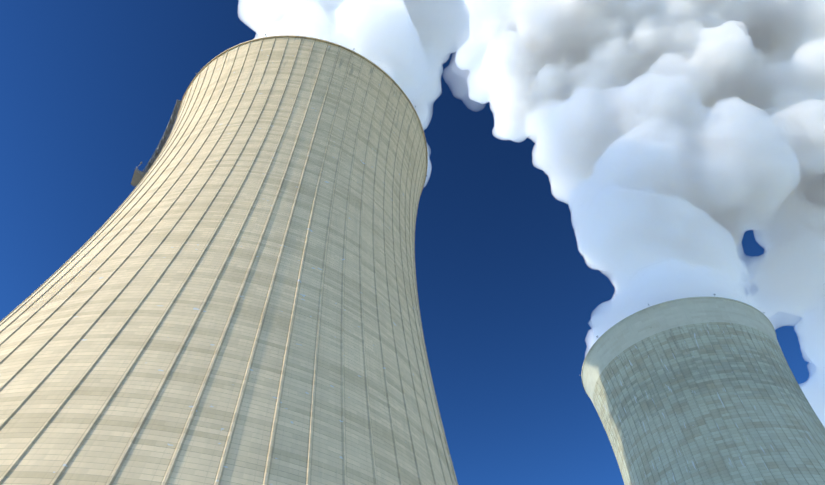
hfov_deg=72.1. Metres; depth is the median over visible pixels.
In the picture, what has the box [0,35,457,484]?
cooling tower
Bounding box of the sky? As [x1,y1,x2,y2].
[0,0,824,484]
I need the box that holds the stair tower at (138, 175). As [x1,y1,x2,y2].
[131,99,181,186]
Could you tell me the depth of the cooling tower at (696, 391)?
164.21 m
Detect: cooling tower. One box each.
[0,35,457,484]
[581,297,824,484]

